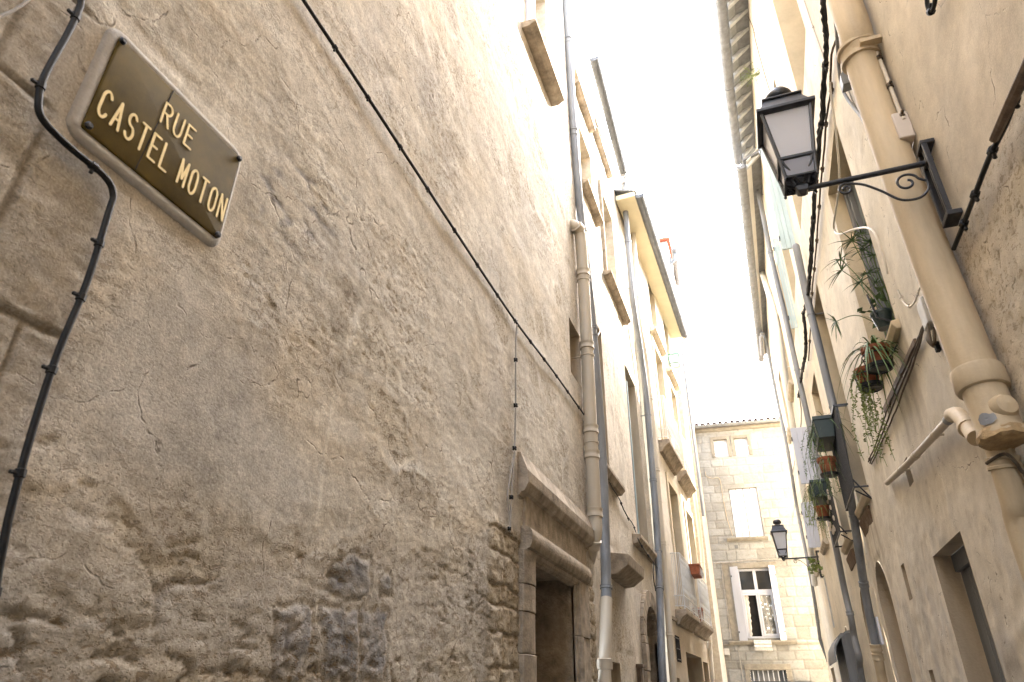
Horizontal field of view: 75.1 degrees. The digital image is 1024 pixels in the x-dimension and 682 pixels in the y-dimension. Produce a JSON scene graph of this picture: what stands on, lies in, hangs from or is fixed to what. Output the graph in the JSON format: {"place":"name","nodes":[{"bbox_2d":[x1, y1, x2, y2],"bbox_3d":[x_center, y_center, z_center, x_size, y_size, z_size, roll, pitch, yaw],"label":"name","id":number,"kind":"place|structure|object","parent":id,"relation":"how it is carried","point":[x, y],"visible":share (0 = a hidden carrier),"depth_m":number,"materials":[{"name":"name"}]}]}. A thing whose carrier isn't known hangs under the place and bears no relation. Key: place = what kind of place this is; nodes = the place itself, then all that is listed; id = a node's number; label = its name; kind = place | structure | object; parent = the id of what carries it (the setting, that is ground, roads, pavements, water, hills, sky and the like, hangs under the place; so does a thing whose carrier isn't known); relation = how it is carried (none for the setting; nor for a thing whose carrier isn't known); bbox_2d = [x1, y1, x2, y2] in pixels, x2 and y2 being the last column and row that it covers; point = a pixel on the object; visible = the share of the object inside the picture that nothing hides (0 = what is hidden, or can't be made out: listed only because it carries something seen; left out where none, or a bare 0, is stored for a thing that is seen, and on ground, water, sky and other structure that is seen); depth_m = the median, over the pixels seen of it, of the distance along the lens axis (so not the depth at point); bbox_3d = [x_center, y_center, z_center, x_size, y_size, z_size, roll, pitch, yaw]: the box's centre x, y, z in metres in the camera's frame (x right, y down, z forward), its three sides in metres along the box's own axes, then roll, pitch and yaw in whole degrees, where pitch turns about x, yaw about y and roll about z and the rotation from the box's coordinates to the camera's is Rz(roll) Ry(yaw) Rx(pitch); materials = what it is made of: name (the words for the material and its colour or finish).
{"place":"outdoors","nodes":[
{"label":"outdoors","id":0,"kind":"place"},
{"bbox_2d":[569,0,778,424],"label":"sky","id":1,"kind":"structure","parent":0,"point":[660,59],"materials":[{"name":"white"}]},
{"label":"ground","id":2,"kind":"structure","parent":0,"visible":0},
{"bbox_2d":[0,0,597,681],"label":"stone house","id":3,"kind":"structure","parent":2,"relation":"on","point":[274,438],"depth_m":2.73,"materials":[{"name":"stone"}]},
{"bbox_2d":[0,0,30,18],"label":"thin cable","id":4,"kind":"object","parent":3,"relation":"attached to","point":[17,8],"visible":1,"depth_m":1.71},
{"bbox_2d":[0,0,116,596],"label":"power cable","id":5,"kind":"object","parent":3,"relation":"attached to","point":[19,472],"visible":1,"depth_m":1.73,"materials":[{"name":"rubber"}]},
{"bbox_2d":[66,28,241,246],"bbox_3d":[-1.119,-0.637,2.158,0.062,0.458,0.608,-9,-30,17],"label":"street sign","id":6,"kind":"object","parent":3,"relation":"attached to","point":[138,120],"visible":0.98,"depth_m":2.09,"materials":[{"name":"gold metal"}]},
{"bbox_2d":[301,0,583,414],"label":"wall cable","id":7,"kind":"object","parent":3,"relation":"attached to","point":[340,55],"depth_m":3.98,"materials":[{"name":"rubber"}]},
{"bbox_2d":[507,457,513,530],"bbox_3d":[-0.007,1.068,4.749,0.027,0.569,0.138,-9,-30,17],"label":"thin cable","id":8,"kind":"object","parent":3,"relation":"attached to","point":[509,528],"visible":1,"depth_m":4.67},
{"bbox_2d":[509,320,517,531],"bbox_3d":[0.015,0.572,5.072,0.033,1.765,0.158,-9,-30,17],"label":"thin cable","id":9,"kind":"object","parent":3,"relation":"attached to","point":[514,449],"visible":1,"depth_m":5.07,"materials":[{"name":"rubber"}]},
{"bbox_2d":[526,0,546,47],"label":"window","id":10,"kind":"structure","parent":3,"relation":"in","point":[536,9],"depth_m":9.08,"materials":[{"name":"stone"}]},
{"bbox_2d":[516,452,594,681],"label":"doorway","id":11,"kind":"structure","parent":3,"relation":"in","point":[553,636],"depth_m":5.72,"materials":[{"name":"stone"}]},
{"bbox_2d":[570,219,602,563],"bbox_3d":[0.830,0.348,7.781,0.301,4.318,0.445,-9,-30,17],"label":"drainpipe","id":12,"kind":"object","parent":3,"relation":"attached to","point":[594,510],"visible":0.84,"depth_m":7.53,"materials":[{"name":"metal"}]},
{"bbox_2d":[571,27,658,681],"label":"plastered house","id":13,"kind":"structure","parent":2,"relation":"on","point":[634,655],"depth_m":10.69,"materials":[{"name":"paint"}]},
{"bbox_2d":[574,64,578,79],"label":"window","id":14,"kind":"structure","parent":13,"relation":"in","point":[575,72],"depth_m":11.71,"materials":[{"name":"stone"}]},
{"bbox_2d":[578,124,591,187],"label":"window","id":15,"kind":"structure","parent":13,"relation":"in","point":[585,160],"depth_m":11.51,"materials":[{"name":"stone"}]},
{"bbox_2d":[563,0,612,681],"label":"drainpipe","id":16,"kind":"object","parent":13,"relation":"attached to","point":[604,664],"visible":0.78,"depth_m":8.05,"materials":[{"name":"metal"}]},
{"bbox_2d":[594,113,601,139],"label":"window","id":17,"kind":"structure","parent":13,"relation":"in","point":[596,123],"depth_m":13.33,"materials":[{"name":"stone"}]},
{"bbox_2d":[597,327,608,464],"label":"window","id":18,"kind":"structure","parent":13,"relation":"in","point":[599,336],"depth_m":9.53,"materials":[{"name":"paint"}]},
{"bbox_2d":[598,179,616,282],"bbox_3d":[1.613,-1.747,12.181,0.420,2.050,1.300,-9,-30,17],"label":"window","id":19,"kind":"structure","parent":13,"relation":"in","point":[607,237],"depth_m":12.73,"materials":[{"name":"stone"}]},
{"bbox_2d":[609,482,657,590],"bbox_3d":[1.841,2.924,9.757,0.139,0.950,3.733,-9,-30,17],"label":"festoon cable","id":20,"kind":"object","parent":13,"relation":"attached to","point":[628,518],"visible":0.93,"depth_m":9.78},
{"bbox_2d":[624,363,648,542],"bbox_3d":[1.968,1.982,11.507,0.400,3.050,1.070,-9,-30,17],"label":"window","id":21,"kind":"structure","parent":13,"relation":"in","point":[641,517],"depth_m":11.82,"materials":[{"name":"paint"}]},
{"bbox_2d":[621,173,666,681],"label":"drainpipe","id":22,"kind":"object","parent":13,"relation":"attached to","point":[659,589],"visible":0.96,"depth_m":12.12,"materials":[{"name":"metal"}]},
{"bbox_2d":[614,189,713,681],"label":"cream house","id":23,"kind":"structure","parent":2,"relation":"on","point":[663,322],"depth_m":14.90,"materials":[{"name":"paint"}]},
{"bbox_2d":[647,279,657,329],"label":"window","id":24,"kind":"structure","parent":23,"relation":"in","point":[652,301],"depth_m":17.19,"materials":[{"name":"beige paint"}]},
{"bbox_2d":[631,233,676,681],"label":"drainpipe","id":25,"kind":"object","parent":23,"relation":"attached to","point":[669,632],"visible":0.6,"depth_m":12.14,"materials":[{"name":"beige weathered zinc"}]},
{"bbox_2d":[654,348,669,438],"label":"window","id":26,"kind":"structure","parent":23,"relation":"in","point":[658,363],"depth_m":16.09,"materials":[{"name":"beige paint"}]},
{"bbox_2d":[663,321,669,361],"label":"window","id":27,"kind":"structure","parent":23,"relation":"in","point":[665,329],"depth_m":18.76,"materials":[{"name":"beige paint"}]},
{"bbox_2d":[667,352,680,367],"bbox_3d":[4.326,0.519,18.015,0.434,0.334,0.407,-9,-30,17],"label":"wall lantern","id":28,"kind":"object","parent":23,"relation":"attached to","point":[674,359],"depth_m":17.86,"materials":[{"name":"glass"}]},
{"bbox_2d":[670,387,683,469],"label":"window","id":29,"kind":"structure","parent":23,"relation":"in","point":[672,395],"depth_m":17.67,"materials":[{"name":"beige paint"}]},
{"bbox_2d":[669,485,688,610],"bbox_3d":[3.337,4.309,13.876,0.242,2.500,1.111,-10,-30,19],"label":"window","id":30,"kind":"structure","parent":23,"relation":"in","point":[678,546],"depth_m":14.50,"materials":[{"name":"beige paint"}]},
{"bbox_2d":[686,512,699,607],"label":"window","id":31,"kind":"structure","parent":23,"relation":"in","point":[689,522],"depth_m":16.37,"materials":[{"name":"beige paint"}]},
{"bbox_2d":[688,563,703,578],"bbox_3d":[3.747,4.698,13.560,0.252,0.217,0.645,-9,-30,17],"label":"flower box","id":32,"kind":"object","parent":23,"relation":"attached to","point":[696,571],"visible":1,"depth_m":13.34,"materials":[{"name":"ceramic"}]},
{"bbox_2d":[678,337,714,681],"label":"drainpipe","id":33,"kind":"object","parent":23,"relation":"attached to","point":[709,641],"visible":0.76,"depth_m":17.49,"materials":[{"name":"metal"}]},
{"bbox_2d":[659,236,727,681],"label":"tall house","id":34,"kind":"structure","parent":2,"relation":"on","point":[670,252],"depth_m":19.35,"materials":[{"name":"beige paint"}]},
{"bbox_2d":[694,417,830,681],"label":"townhouse","id":35,"kind":"structure","parent":2,"relation":"on","point":[745,461],"depth_m":19.61,"materials":[{"name":"stone"}]},
{"bbox_2d":[709,436,731,457],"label":"attic window","id":36,"kind":"structure","parent":35,"relation":"in","point":[720,447],"depth_m":21.41,"materials":[{"name":"stone"}]},
{"bbox_2d":[721,565,730,636],"bbox_3d":[6.183,7.480,19.275,0.026,2.000,0.017,-9,-30,17],"label":"facade cable","id":37,"kind":"object","parent":35,"relation":"attached to","point":[725,599],"visible":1,"depth_m":19.25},
{"bbox_2d":[730,434,752,455],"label":"attic window","id":38,"kind":"structure","parent":35,"relation":"in","point":[741,445],"depth_m":21.27,"materials":[{"name":"stone"}]},
{"bbox_2d":[729,487,763,536],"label":"shuttered window","id":39,"kind":"structure","parent":35,"relation":"in","point":[747,520],"depth_m":20.29,"materials":[{"name":"wood"}]},
{"bbox_2d":[712,559,790,563],"bbox_3d":[7.229,6.437,19.503,3.513,0.150,0.070,-7,-29,14],"label":"facade cable","id":40,"kind":"object","parent":35,"relation":"attached to","point":[750,560],"visible":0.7,"depth_m":19.60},
{"bbox_2d":[730,565,786,640],"bbox_3d":[7.019,7.491,19.060,1.240,1.990,0.367,-9,-30,17],"label":"open window","id":41,"kind":"structure","parent":35,"relation":"in","point":[758,609],"depth_m":19.08,"materials":[{"name":"wood"}]},
{"bbox_2d":[753,640,772,650],"bbox_3d":[6.965,8.449,18.487,0.482,0.298,0.214,-7,-29,13],"label":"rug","id":42,"kind":"object","parent":35,"relation":"hanging from","point":[762,645],"visible":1,"depth_m":18.41,"materials":[{"name":"fabric"}]},
{"bbox_2d":[744,664,792,681],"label":"barred window","id":43,"kind":"structure","parent":35,"relation":"in","point":[759,672],"depth_m":18.26,"materials":[{"name":"stone"}]},
{"bbox_2d":[754,681,811,681],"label":"awning","id":44,"kind":"object","parent":35,"relation":"attached to","point":[782,681],"visible":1,"depth_m":17.89,"materials":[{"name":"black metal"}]},
{"bbox_2d":[736,148,873,681],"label":"narrow house","id":45,"kind":"structure","parent":2,"relation":"on","point":[749,174],"depth_m":14.14,"materials":[{"name":"paint"}]},
{"bbox_2d":[779,371,789,426],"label":"window","id":46,"kind":"structure","parent":45,"relation":"in","point":[780,382],"depth_m":17.10,"materials":[{"name":"beige paint"}]},
{"bbox_2d":[779,318,791,379],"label":"window","id":47,"kind":"structure","parent":45,"relation":"in","point":[787,361],"depth_m":14.68,"materials":[{"name":"beige paint"}]},
{"bbox_2d":[760,271,816,585],"bbox_3d":[6.453,1.480,15.578,0.251,7.521,4.140,-9,-30,17],"label":"drainpipe","id":48,"kind":"object","parent":45,"relation":"attached to","point":[782,356],"visible":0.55,"depth_m":14.47,"materials":[{"name":"white weathered zinc"}]},
{"bbox_2d":[759,332,826,661],"bbox_3d":[7.257,3.693,17.254,0.360,8.225,2.517,-9,-30,17],"label":"drainpipe","id":49,"kind":"object","parent":45,"relation":"attached to","point":[761,336],"visible":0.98,"depth_m":17.18,"materials":[{"name":"metal"}]},
{"bbox_2d":[791,398,801,517],"bbox_3d":[7.066,3.397,16.667,0.041,0.526,10.475,-9,-30,17],"label":"festoon cable","id":50,"kind":"object","parent":45,"relation":"attached to","point":[794,460],"visible":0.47,"depth_m":12.88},
{"bbox_2d":[770,519,823,577],"bbox_3d":[6.016,4.392,14.141,0.892,1.247,0.344,-9,-30,17],"label":"street lamp","id":51,"kind":"object","parent":45,"relation":"attached to","point":[778,532],"visible":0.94,"depth_m":14.18,"materials":[{"name":"black metal"}]},
{"bbox_2d":[756,189,865,681],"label":"drainpipe","id":52,"kind":"object","parent":45,"relation":"attached to","point":[851,619],"visible":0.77,"depth_m":11.26,"materials":[{"name":"metal"}]},
{"bbox_2d":[807,557,822,574],"bbox_3d":[6.286,4.634,13.720,0.389,0.394,0.329,-9,-30,17],"label":"wall plant","id":53,"kind":"object","parent":45,"relation":"attached to","point":[812,560],"depth_m":13.73,"materials":[{"name":"green plant"}]},
{"bbox_2d":[807,457,826,538],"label":"window","id":54,"kind":"structure","parent":45,"relation":"in","point":[822,532],"depth_m":12.85,"materials":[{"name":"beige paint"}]},
{"bbox_2d":[823,577,834,627],"bbox_3d":[6.352,5.227,13.348,0.030,0.950,0.060,-9,-30,17],"label":"wall plate","id":55,"kind":"object","parent":45,"relation":"attached to","point":[829,602],"depth_m":13.33,"materials":[{"name":"plastic"}]},
{"bbox_2d":[831,667,835,681],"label":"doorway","id":56,"kind":"structure","parent":45,"relation":"in","point":[832,669],"depth_m":15.63,"materials":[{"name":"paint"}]},
{"bbox_2d":[828,630,858,681],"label":"awning","id":57,"kind":"object","parent":45,"relation":"attached to","point":[842,648],"visible":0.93,"depth_m":10.50,"materials":[{"name":"metal"}]},
{"bbox_2d":[724,72,896,681],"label":"shuttered house","id":58,"kind":"structure","parent":2,"relation":"on","point":[742,103],"depth_m":10.79,"materials":[{"name":"paint"}]},
{"bbox_2d":[777,254,794,340],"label":"window","id":59,"kind":"structure","parent":58,"relation":"in","point":[792,330],"depth_m":12.75,"materials":[{"name":"beige paint"}]},
{"bbox_2d":[778,233,795,303],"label":"window","id":60,"kind":"structure","parent":58,"relation":"in","point":[786,253],"depth_m":11.51,"materials":[{"name":"beige paint"}]},
{"bbox_2d":[797,477,840,539],"bbox_3d":[4.478,2.410,9.611,0.758,0.803,0.872,-9,-30,17],"label":"window box","id":61,"kind":"object","parent":58,"relation":"attached to","point":[816,492],"visible":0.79,"depth_m":9.54,"materials":[{"name":"green plastic"}]},
{"bbox_2d":[809,503,832,539],"bbox_3d":[4.468,2.587,9.549,0.414,0.512,0.495,-9,-30,17],"label":"potted plant","id":62,"kind":"object","parent":61,"relation":"hanging from","point":[825,511],"visible":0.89,"depth_m":9.53,"materials":[{"name":"brown plant"}]},
{"bbox_2d":[826,489,835,534],"bbox_3d":[4.562,2.438,9.592,0.021,0.676,0.899,-9,-30,17],"label":"disc string","id":63,"kind":"object","parent":58,"relation":"hanging from","point":[833,529],"visible":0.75,"depth_m":9.40,"materials":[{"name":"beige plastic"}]},
{"bbox_2d":[812,374,863,542],"bbox_3d":[4.878,1.698,9.846,0.342,2.420,0.860,-9,-30,17],"label":"window","id":64,"kind":"structure","parent":58,"relation":"in","point":[815,393],"depth_m":10.07,"materials":[{"name":"beige paint"}]},
{"bbox_2d":[869,644,887,681],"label":"drainpipe","id":65,"kind":"object","parent":58,"relation":"attached to","point":[877,654],"visible":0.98,"depth_m":7.79,"materials":[{"name":"paint"}]},
{"bbox_2d":[875,617,883,644],"bbox_3d":[4.347,3.436,7.893,0.030,0.300,0.170,-9,-30,17],"label":"sign panel","id":66,"kind":"object","parent":58,"relation":"attached to","point":[880,637],"visible":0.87,"depth_m":7.84,"materials":[{"name":"white paint"}]},
{"bbox_2d":[714,0,1023,681],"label":"plastered house","id":67,"kind":"structure","parent":2,"relation":"on","point":[948,582],"depth_m":5.65,"materials":[{"name":"paint"}]},
{"bbox_2d":[740,62,759,85],"bbox_3d":[3.955,-4.395,10.856,0.470,0.274,0.454,-3,-28,6],"label":"weed","id":68,"kind":"object","parent":67,"relation":"attached to","point":[755,74],"visible":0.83,"depth_m":10.89,"materials":[{"name":"green plant"}]},
{"bbox_2d":[748,17,769,90],"bbox_3d":[3.874,-4.528,10.474,0.020,2.453,0.425,-9,-30,17],"label":"loose wire","id":69,"kind":"object","parent":67,"relation":"attached to","point":[759,54],"visible":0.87,"depth_m":10.41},
{"bbox_2d":[774,79,801,229],"bbox_3d":[3.972,-2.632,9.180,0.342,2.000,0.900,-9,-30,17],"label":"window","id":70,"kind":"structure","parent":67,"relation":"in","point":[797,200],"depth_m":9.31,"materials":[{"name":"beige paint"}]},
{"bbox_2d":[772,0,805,93],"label":"window","id":71,"kind":"structure","parent":67,"relation":"in","point":[789,17],"depth_m":7.99,"materials":[{"name":"beige paint"}]},
{"bbox_2d":[797,0,828,397],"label":"cable bundle","id":72,"kind":"object","parent":67,"relation":"attached to","point":[825,62],"visible":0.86,"depth_m":6.44,"materials":[{"name":"rubber"}]},
{"bbox_2d":[803,0,828,68],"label":"loose wire","id":73,"kind":"object","parent":67,"relation":"attached to","point":[813,28],"visible":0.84,"depth_m":6.12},
{"bbox_2d":[808,41,835,360],"bbox_3d":[3.566,-1.088,7.774,0.041,0.214,6.126,-9,-30,17],"label":"festoon cable","id":74,"kind":"object","parent":67,"relation":"attached to","point":[822,168],"visible":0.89,"depth_m":6.71,"materials":[{"name":"rubber"}]},
{"bbox_2d":[800,411,855,508],"bbox_3d":[3.834,1.394,8.005,0.728,1.022,1.134,-9,-30,17],"label":"window box","id":75,"kind":"object","parent":67,"relation":"attached to","point":[821,435],"visible":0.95,"depth_m":7.97,"materials":[{"name":"green plastic"}]},
{"bbox_2d":[809,455,842,497],"bbox_3d":[3.756,1.606,7.920,0.420,0.550,0.550,1,-28,-1],"label":"potted plant","id":76,"kind":"object","parent":75,"relation":"hanging from","point":[830,471],"visible":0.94,"depth_m":7.91,"materials":[{"name":"brown plant"}]},
{"bbox_2d":[792,243,879,644],"bbox_3d":[4.175,1.145,8.548,0.226,5.081,1.299,-9,-30,17],"label":"drainpipe","id":77,"kind":"object","parent":67,"relation":"attached to","point":[863,581],"visible":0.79,"depth_m":8.09,"materials":[{"name":"metal"}]},
{"bbox_2d":[814,286,867,501],"bbox_3d":[4.167,0.616,8.143,0.342,2.660,0.870,-9,-30,17],"label":"window","id":78,"kind":"structure","parent":67,"relation":"in","point":[855,463],"depth_m":8.56,"materials":[{"name":"beige paint"}]},
{"bbox_2d":[839,71,863,125],"bbox_3d":[2.541,-1.620,4.857,0.100,1.215,0.262,-9,-30,17],"label":"sensor box","id":79,"kind":"object","parent":67,"relation":"attached to","point":[845,84],"visible":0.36,"depth_m":5.03,"materials":[{"name":"metal"}]},
{"bbox_2d":[829,82,888,273],"bbox_3d":[2.789,-1.079,5.468,0.110,1.642,1.279,-9,-30,17],"label":"loose wire","id":80,"kind":"object","parent":67,"relation":"attached to","point":[837,198],"visible":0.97,"depth_m":5.39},
{"bbox_2d":[824,219,894,338],"bbox_3d":[2.879,-0.504,5.545,0.668,1.073,0.612,-9,-30,17],"label":"papyrus plant","id":81,"kind":"object","parent":67,"relation":"on","point":[873,255],"visible":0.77,"depth_m":5.50,"materials":[{"name":"green plant"}]},
{"bbox_2d":[828,125,895,342],"bbox_3d":[3.162,-0.836,5.841,0.252,2.060,1.040,-9,-30,17],"label":"window","id":82,"kind":"structure","parent":67,"relation":"in","point":[849,208],"depth_m":6.37,"materials":[{"name":"beige paint"}]},
{"bbox_2d":[849,365,894,466],"bbox_3d":[2.792,0.628,5.175,0.303,0.838,0.489,-9,-30,17],"label":"potted plant","id":83,"kind":"object","parent":67,"relation":"attached to","point":[872,379],"visible":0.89,"depth_m":5.18,"materials":[{"name":"green plant"}]},
{"bbox_2d":[836,335,910,417],"bbox_3d":[2.787,0.247,4.995,0.738,0.619,0.672,-9,-30,17],"label":"potted plant","id":84,"kind":"object","parent":67,"relation":"attached to","point":[879,357],"visible":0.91,"depth_m":5.03,"materials":[{"name":"green plant"}]},
{"bbox_2d":[857,283,892,331],"bbox_3d":[2.852,-0.247,5.217,0.246,0.365,0.416,-9,-30,17],"label":"potted plant","id":85,"kind":"object","parent":67,"relation":"on","point":[882,325],"visible":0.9,"depth_m":5.12,"materials":[{"name":"green plant"}]},
{"bbox_2d":[854,294,897,393],"bbox_3d":[2.825,0.017,5.245,0.311,0.655,0.511,-9,-30,17],"label":"pot holder","id":86,"kind":"object","parent":67,"relation":"attached to","point":[875,313],"visible":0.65,"depth_m":5.10,"materials":[{"name":"black metal"}]},
{"bbox_2d":[834,24,949,367],"bbox_3d":[2.515,-1.225,4.571,0.026,3.820,0.534,-9,-30,17],"label":"conduit","id":87,"kind":"object","parent":67,"relation":"attached to","point":[851,104],"visible":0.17,"depth_m":5.16,"materials":[{"name":"white plastic"}]},
{"bbox_2d":[868,325,922,461],"bbox_3d":[3.126,0.548,5.506,0.024,0.084,3.167,-9,-30,17],"label":"brown wire","id":88,"kind":"object","parent":67,"relation":"attached to","point":[900,377],"visible":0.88,"depth_m":5.16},
{"bbox_2d":[869,328,923,463],"bbox_3d":[3.117,0.560,5.471,0.014,0.048,3.085,-9,-30,17],"label":"brown wire","id":89,"kind":"object","parent":67,"relation":"attached to","point":[908,367],"visible":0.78,"depth_m":5.08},
{"bbox_2d":[871,327,923,463],"bbox_3d":[3.107,0.574,5.433,0.014,0.082,2.998,-9,-30,17],"label":"brown wire","id":90,"kind":"object","parent":67,"relation":"attached to","point":[911,369],"visible":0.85,"depth_m":4.93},
{"bbox_2d":[883,338,915,412],"bbox_3d":[2.973,0.298,5.132,0.020,0.118,1.476,-9,-30,17],"label":"wooden batten","id":91,"kind":"object","parent":67,"relation":"attached to","point":[898,375],"visible":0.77,"depth_m":5.02,"materials":[{"name":"brown wood"}]},
{"bbox_2d":[901,563,912,599],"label":"slit window","id":92,"kind":"structure","parent":67,"relation":"in","point":[902,566],"depth_m":6.10,"materials":[{"name":"paint"}]},
{"bbox_2d":[897,286,920,307],"bbox_3d":[2.639,-0.359,4.421,0.024,0.281,0.551,-9,-30,17],"label":"loose wire","id":93,"kind":"object","parent":67,"relation":"attached to","point":[914,301],"visible":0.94,"depth_m":4.48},
{"bbox_2d":[917,296,940,352],"bbox_3d":[2.556,-0.107,4.094,0.078,0.360,0.198,-9,-30,17],"label":"junction box","id":94,"kind":"object","parent":67,"relation":"attached to","point":[925,318],"visible":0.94,"depth_m":4.08,"materials":[{"name":"plastic"}]},
{"bbox_2d":[884,407,977,485],"bbox_3d":[2.934,0.874,4.657,0.220,0.644,2.995,-10,-30,19],"label":"overflow pipe","id":95,"kind":"object","parent":67,"relation":"attached to","point":[959,417],"visible":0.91,"depth_m":3.92,"materials":[{"name":"beige paint"}]},
{"bbox_2d":[929,670,935,681],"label":"slit window","id":96,"kind":"structure","parent":67,"relation":"in","point":[931,673],"depth_m":5.71,"materials":[{"name":"paint"}]},
{"bbox_2d":[933,531,1005,681],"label":"doorway","id":97,"kind":"structure","parent":67,"relation":"in","point":[973,635],"depth_m":4.71,"materials":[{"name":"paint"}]},
{"bbox_2d":[863,0,1023,477],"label":"rendered house","id":98,"kind":"structure","parent":2,"relation":"on","point":[952,67],"depth_m":3.15,"materials":[{"name":"paint"}]},
{"bbox_2d":[756,86,962,228],"bbox_3d":[1.912,-1.085,3.837,0.852,1.185,0.327,-9,-30,17],"label":"street lamp","id":99,"kind":"object","parent":98,"relation":"attached to","point":[786,143],"visible":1,"depth_m":3.84,"materials":[{"name":"black metal"}]},
{"bbox_2d":[876,51,905,119],"bbox_3d":[2.339,-1.929,4.305,0.041,1.418,0.093,-9,-30,17],"label":"conduit","id":100,"kind":"object","parent":98,"relation":"attached to","point":[889,85],"visible":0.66,"depth_m":4.10,"materials":[{"name":"beige paint"}]},
{"bbox_2d":[891,111,915,157],"bbox_3d":[2.330,-1.190,3.988,0.112,0.321,0.170,-9,-30,17],"label":"junction box","id":101,"kind":"object","parent":98,"relation":"attached to","point":[904,129],"visible":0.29,"depth_m":3.93,"materials":[{"name":"beige plastic"}]},
{"bbox_2d":[826,0,1023,450],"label":"drainpipe","id":102,"kind":"object","parent":98,"relation":"attached to","point":[980,380],"visible":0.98,"depth_m":3.53,"materials":[{"name":"paint"}]},
{"bbox_2d":[924,0,937,15],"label":"dark cable","id":103,"kind":"object","parent":98,"relation":"attached to","point":[930,9],"visible":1,"depth_m":3.25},
{"bbox_2d":[951,96,1021,250],"bbox_3d":[2.064,-0.776,2.842,0.041,0.141,1.509,-9,-30,17],"label":"dark cable","id":104,"kind":"object","parent":98,"relation":"attached to","point":[992,150],"visible":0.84,"depth_m":3.06,"materials":[{"name":"rubber"}]},
{"bbox_2d":[984,448,1023,581],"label":"drainpipe","id":105,"kind":"object","parent":98,"relation":"attached to","point":[1004,467],"visible":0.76,"depth_m":3.02,"materials":[{"name":"metal"}]},
{"bbox_2d":[989,58,1023,142],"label":"wood strip","id":106,"kind":"object","parent":98,"relation":"attached to","point":[1016,90],"visible":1,"depth_m":2.58,"materials":[{"name":"wood"}]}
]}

